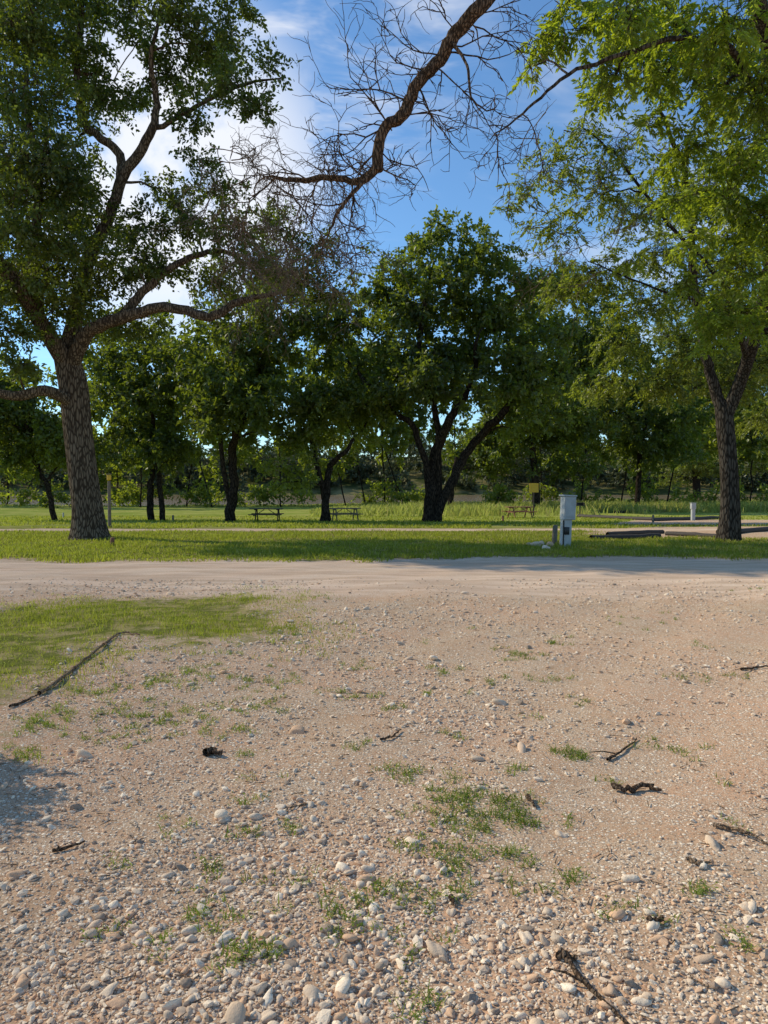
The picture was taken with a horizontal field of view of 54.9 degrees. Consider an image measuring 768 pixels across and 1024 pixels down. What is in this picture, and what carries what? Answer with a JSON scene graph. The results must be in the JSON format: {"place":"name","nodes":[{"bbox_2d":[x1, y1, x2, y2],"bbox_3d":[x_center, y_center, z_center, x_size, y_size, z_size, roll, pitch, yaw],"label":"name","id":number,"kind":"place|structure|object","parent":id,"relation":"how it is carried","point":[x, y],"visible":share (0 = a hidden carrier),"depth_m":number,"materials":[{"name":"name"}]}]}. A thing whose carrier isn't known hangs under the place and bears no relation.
{"place":"outdoors","nodes":[
{"label":"outdoors","id":0,"kind":"place"},
{"bbox_2d":[0,495,764,505],"bbox_3d":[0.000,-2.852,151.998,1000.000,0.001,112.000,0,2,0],"label":"fence","id":1,"kind":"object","parent":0,"point":[335,499],"depth_m":137.75,"materials":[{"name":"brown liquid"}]},
{"bbox_2d":[0,449,767,1023],"bbox_3d":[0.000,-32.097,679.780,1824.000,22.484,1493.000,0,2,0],"label":"ground","id":2,"kind":"structure","parent":0,"point":[626,817],"depth_m":4.59,"materials":[{"name":"beige soil"}]},
{"bbox_2d":[8,693,39,707],"bbox_3d":[-2.634,1.382,5.436,0.031,0.029,0.332,0,2,11],"label":"fallen stick","id":3,"kind":"object","parent":2,"relation":"on","point":[18,703],"visible":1,"depth_m":5.38,"materials":[{"name":"brown wood"}]},
{"bbox_2d":[0,350,96,519],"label":"elm tree","id":4,"kind":"object","parent":2,"relation":"on","point":[43,428],"visible":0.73,"depth_m":43.90,"materials":[{"name":"green plant"}]},
{"bbox_2d":[52,840,84,851],"bbox_3d":[-1.375,1.459,3.229,0.139,0.025,0.028,-2,3,-36],"label":"fallen stick","id":5,"kind":"object","parent":2,"relation":"on","point":[64,847],"visible":1,"depth_m":3.21,"materials":[{"name":"brown wood"}]},
{"bbox_2d":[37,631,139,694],"bbox_3d":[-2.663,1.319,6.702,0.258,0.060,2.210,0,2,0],"label":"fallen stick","id":6,"kind":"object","parent":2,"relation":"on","point":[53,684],"visible":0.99,"depth_m":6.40,"materials":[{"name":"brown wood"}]},
{"bbox_2d":[106,474,111,527],"bbox_3d":[-11.814,-0.434,31.801,0.210,2.418,0.210,0,2,-11],"label":"marker post","id":7,"kind":"object","parent":2,"relation":"on","point":[109,499],"visible":0.93,"depth_m":31.75,"materials":[{"name":"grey wood"}]},
{"bbox_2d":[110,537,114,545],"bbox_3d":[-7.161,0.839,19.492,0.116,0.340,0.116,1,2,20],"label":"short stake","id":8,"kind":"object","parent":2,"relation":"on","point":[112,539],"visible":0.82,"depth_m":19.45,"materials":[{"name":"orange wood"}]},
{"bbox_2d":[60,298,228,520],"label":"elm tree","id":9,"kind":"object","parent":2,"relation":"on","point":[157,446],"visible":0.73,"depth_m":43.55,"materials":[{"name":"green plant"}]},
{"bbox_2d":[202,746,222,756],"bbox_3d":[-1.022,1.431,4.406,0.124,0.055,0.070,0,2,0],"label":"bark piece","id":10,"kind":"object","parent":2,"relation":"on","point":[210,750],"visible":1,"depth_m":4.40,"materials":[{"name":"brown wood"}]},
{"bbox_2d":[0,0,436,540],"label":"elm tree","id":11,"kind":"object","parent":2,"relation":"on","point":[24,283],"visible":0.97,"depth_m":21.22,"materials":[{"name":"green plant"}]},
{"bbox_2d":[146,263,368,521],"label":"pecan tree","id":12,"kind":"object","parent":2,"relation":"on","point":[236,402],"visible":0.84,"depth_m":40.45,"materials":[{"name":"green plant"}]},
{"bbox_2d":[248,508,283,520],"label":"picnic table","id":13,"kind":"object","parent":2,"relation":"on","point":[272,513],"visible":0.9,"depth_m":41.76,"materials":[{"name":"brown wood"}]},
{"bbox_2d":[284,802,306,809],"bbox_3d":[-0.437,1.457,3.658,0.124,0.014,0.015,-1,2,-30],"label":"fallen stick","id":14,"kind":"object","parent":2,"relation":"on","point":[301,804],"visible":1,"depth_m":3.66,"materials":[{"name":"brown wood"}]},
{"bbox_2d":[248,338,413,521],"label":"elm tree","id":15,"kind":"object","parent":2,"relation":"on","point":[332,407],"visible":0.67,"depth_m":40.93,"materials":[{"name":"green plant"}]},
{"bbox_2d":[329,508,361,520],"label":"picnic table","id":16,"kind":"object","parent":2,"relation":"on","point":[336,513],"visible":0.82,"depth_m":42.79,"materials":[{"name":"grey wood"}]},
{"bbox_2d":[0,587,765,1023],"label":"gravel weeds","id":17,"kind":"object","parent":2,"relation":"on","point":[484,827],"visible":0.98,"depth_m":3.44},
{"bbox_2d":[0,294,767,507],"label":"riverside trees","id":18,"kind":"object","parent":2,"relation":"on","point":[133,495],"visible":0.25,"depth_m":83.63,"materials":[{"name":"green plant"}]},
{"bbox_2d":[0,425,767,492],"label":"distant trees","id":19,"kind":"object","parent":2,"relation":"on","point":[376,468],"visible":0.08,"depth_m":208.63,"materials":[{"name":"green plant"}]},
{"bbox_2d":[0,577,767,1023],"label":"gravel stones","id":20,"kind":"object","parent":2,"relation":"on","point":[234,1011],"visible":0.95,"depth_m":2.77,"materials":[{"name":"gravel"}]},
{"bbox_2d":[0,590,767,1023],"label":"twig litter","id":21,"kind":"object","parent":2,"relation":"on","point":[384,846],"visible":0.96,"depth_m":3.08,"materials":[{"name":"brown wood"}]},
{"bbox_2d":[379,729,404,740],"bbox_3d":[0.051,1.396,4.659,0.158,0.031,0.210,0,2,0],"label":"fallen stick","id":22,"kind":"object","parent":2,"relation":"on","point":[389,736],"visible":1,"depth_m":4.58,"materials":[{"name":"brown wood"}]},
{"bbox_2d":[448,894,455,905],"bbox_3d":[0.259,1.475,2.809,0.022,0.024,0.066,0,2,-7],"label":"bark piece","id":23,"kind":"object","parent":2,"relation":"on","point":[452,900],"visible":0.99,"depth_m":2.80,"materials":[{"name":"brown wood"}]},
{"bbox_2d":[331,204,598,521],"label":"live oak tree","id":24,"kind":"object","parent":2,"relation":"on","point":[520,381],"visible":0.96,"depth_m":40.45,"materials":[{"name":"green plant"}]},
{"bbox_2d":[206,0,767,541],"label":"pecan tree","id":25,"kind":"object","parent":2,"relation":"on","point":[710,70],"visible":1,"depth_m":13.27,"materials":[{"name":"green plant"}]},
{"bbox_2d":[502,506,536,517],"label":"picnic table","id":26,"kind":"object","parent":2,"relation":"on","point":[525,511],"visible":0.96,"depth_m":49.96,"materials":[{"name":"orange wood"}]},
{"bbox_2d":[525,794,534,806],"bbox_3d":[0.723,1.426,3.651,0.026,0.027,0.111,0,2,-4],"label":"bark piece","id":27,"kind":"object","parent":2,"relation":"on","point":[528,797],"visible":1,"depth_m":3.66,"materials":[{"name":"brown wood"}]},
{"bbox_2d":[529,483,538,515],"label":"yellow park sign","id":28,"kind":"object","parent":2,"relation":"on","point":[533,487],"visible":0.92,"depth_m":53.69,"materials":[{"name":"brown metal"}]},
{"bbox_2d":[441,255,635,507],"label":"live oak tree","id":29,"kind":"object","parent":2,"relation":"on","point":[586,429],"visible":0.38,"depth_m":63.10,"materials":[{"name":"green plant"}]},
{"bbox_2d":[526,541,553,549],"bbox_3d":[4.174,0.878,19.490,0.618,0.202,2.275,0,2,0],"label":"rock pile","id":30,"kind":"object","parent":2,"relation":"on","point":[540,543],"visible":0.66,"depth_m":19.58,"materials":[{"name":"stone"}]},
{"bbox_2d":[552,525,557,543],"bbox_3d":[4.781,0.679,20.700,0.166,0.630,0.151,0,2,0],"label":"wooden post","id":31,"kind":"object","parent":2,"relation":"on","point":[554,533],"visible":0.87,"depth_m":20.64,"materials":[{"name":"grey wood"}]},
{"bbox_2d":[555,947,577,962],"bbox_3d":[0.607,1.475,2.456,0.062,0.039,0.051,-1,2,-19],"label":"dead leaf","id":32,"kind":"object","parent":2,"relation":"on","point":[561,953],"visible":0.99,"depth_m":2.45,"materials":[{"name":"brown plant"}]},
{"bbox_2d":[559,495,576,546],"bbox_3d":[4.863,0.244,19.555,0.382,1.406,0.310,-1,2,-14],"label":"utility pedestal","id":33,"kind":"object","parent":2,"relation":"on","point":[567,509],"visible":0.89,"depth_m":19.44,"materials":[{"name":"grey paint"}]},
{"bbox_2d":[576,502,584,513],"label":"park grill","id":34,"kind":"object","parent":2,"relation":"on","point":[579,504],"visible":0.87,"depth_m":53.82,"materials":[{"name":"metal"}]},
{"bbox_2d":[546,950,628,1023],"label":"fallen stick","id":35,"kind":"object","parent":2,"relation":"on","point":[578,976],"visible":0.99,"depth_m":2.32,"materials":[{"name":"brown wood"}]},
{"bbox_2d":[577,514,651,519],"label":"timber edging","id":36,"kind":"object","parent":2,"relation":"on","point":[615,517],"visible":0.63,"depth_m":47.60,"materials":[{"name":"grey wood"}]},
{"bbox_2d":[593,737,636,760],"bbox_3d":[1.443,1.431,4.482,0.500,0.040,0.121,-2,3,-39],"label":"fallen stick","id":37,"kind":"object","parent":2,"relation":"on","point":[610,757],"visible":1,"depth_m":4.39,"materials":[{"name":"brown wood"}]},
{"bbox_2d":[473,81,767,439],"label":"mesquite tree","id":38,"kind":"object","parent":2,"relation":"on","point":[620,349],"visible":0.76,"depth_m":25.33,"materials":[{"name":"green plant"}]},
{"bbox_2d":[589,533,660,539],"bbox_3d":[7.520,0.779,22.970,2.790,0.214,0.198,-1,2,-25],"label":"timber edging","id":39,"kind":"object","parent":2,"relation":"on","point":[634,536],"visible":0.6,"depth_m":22.94,"materials":[{"name":"brown wood"}]},
{"bbox_2d":[547,299,714,503],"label":"elm tree","id":40,"kind":"object","parent":2,"relation":"on","point":[680,419],"visible":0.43,"depth_m":66.67,"materials":[{"name":"green plant"}]},
{"bbox_2d":[606,530,664,534],"bbox_3d":[8.791,0.728,25.796,2.919,0.179,0.176,-1,2,-32],"label":"timber edging","id":41,"kind":"object","parent":2,"relation":"on","point":[635,532],"visible":0.73,"depth_m":25.71,"materials":[{"name":"brown wood"}]},
{"bbox_2d":[611,782,661,792],"bbox_3d":[1.313,1.437,3.857,0.255,0.056,0.074,0,2,-5],"label":"bark piece","id":42,"kind":"object","parent":2,"relation":"on","point":[630,789],"visible":1,"depth_m":3.84,"materials":[{"name":"brown wood"}]},
{"bbox_2d":[646,915,663,922],"bbox_3d":[0.975,1.459,2.646,0.078,0.031,0.034,-1,2,-17],"label":"bark piece","id":43,"kind":"object","parent":2,"relation":"on","point":[655,919],"visible":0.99,"depth_m":2.64,"materials":[{"name":"brown wood"}]},
{"bbox_2d":[651,516,718,520],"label":"timber edging","id":44,"kind":"object","parent":2,"relation":"on","point":[681,518],"visible":0.73,"depth_m":44.59,"materials":[{"name":"brown wood"}]},
{"bbox_2d":[665,531,715,537],"bbox_3d":[10.038,0.745,24.135,0.178,0.188,1.891,-1,3,-34],"label":"timber edging","id":45,"kind":"object","parent":2,"relation":"on","point":[674,533],"visible":0.6,"depth_m":24.16,"materials":[{"name":"brown wood"}]},
{"bbox_2d":[690,503,695,519],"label":"utility pedestal","id":46,"kind":"object","parent":2,"relation":"on","point":[692,506],"visible":1,"depth_m":44.45,"materials":[{"name":"grey paint"}]},
{"bbox_2d":[686,856,711,864],"bbox_3d":[1.306,1.445,3.054,0.104,0.025,0.042,0,2,10],"label":"fallen stick","id":47,"kind":"object","parent":2,"relation":"on","point":[692,860],"visible":1,"depth_m":3.05,"materials":[{"name":"brown wood"}]},
{"bbox_2d":[638,294,767,496],"bbox_3d":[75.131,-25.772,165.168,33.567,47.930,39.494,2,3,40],"label":"elm tree","id":48,"kind":"object","parent":2,"relation":"on","point":[698,470],"visible":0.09,"depth_m":162.44,"materials":[{"name":"green plant"}]},
{"bbox_2d":[712,822,767,843],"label":"fallen stick","id":49,"kind":"object","parent":2,"relation":"on","point":[726,827],"visible":1,"depth_m":3.36,"materials":[{"name":"brown wood"}]},
{"bbox_2d":[716,527,767,532],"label":"timber edging","id":50,"kind":"object","parent":2,"relation":"on","point":[754,529],"visible":0.47,"depth_m":27.31,"materials":[{"name":"brown wood"}]},
{"bbox_2d":[735,665,767,669],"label":"fallen stick","id":51,"kind":"object","parent":2,"relation":"on","point":[746,668],"visible":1,"depth_m":6.38,"materials":[{"name":"brown wood"}]},
{"bbox_2d":[0,515,767,764],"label":"lawn grass","id":52,"kind":"structure","parent":0,"point":[254,551],"depth_m":18.49,"materials":[{"name":"green plant"}]},
{"bbox_2d":[0,497,767,516],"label":"tall riverbank grass","id":53,"kind":"structure","parent":0,"point":[467,508],"depth_m":62.31,"materials":[{"name":"green plant"}]},
{"bbox_2d":[0,0,767,458],"label":"sky","id":54,"kind":"structure","parent":0,"point":[297,18],"materials":[{"name":"blue"}]}
]}

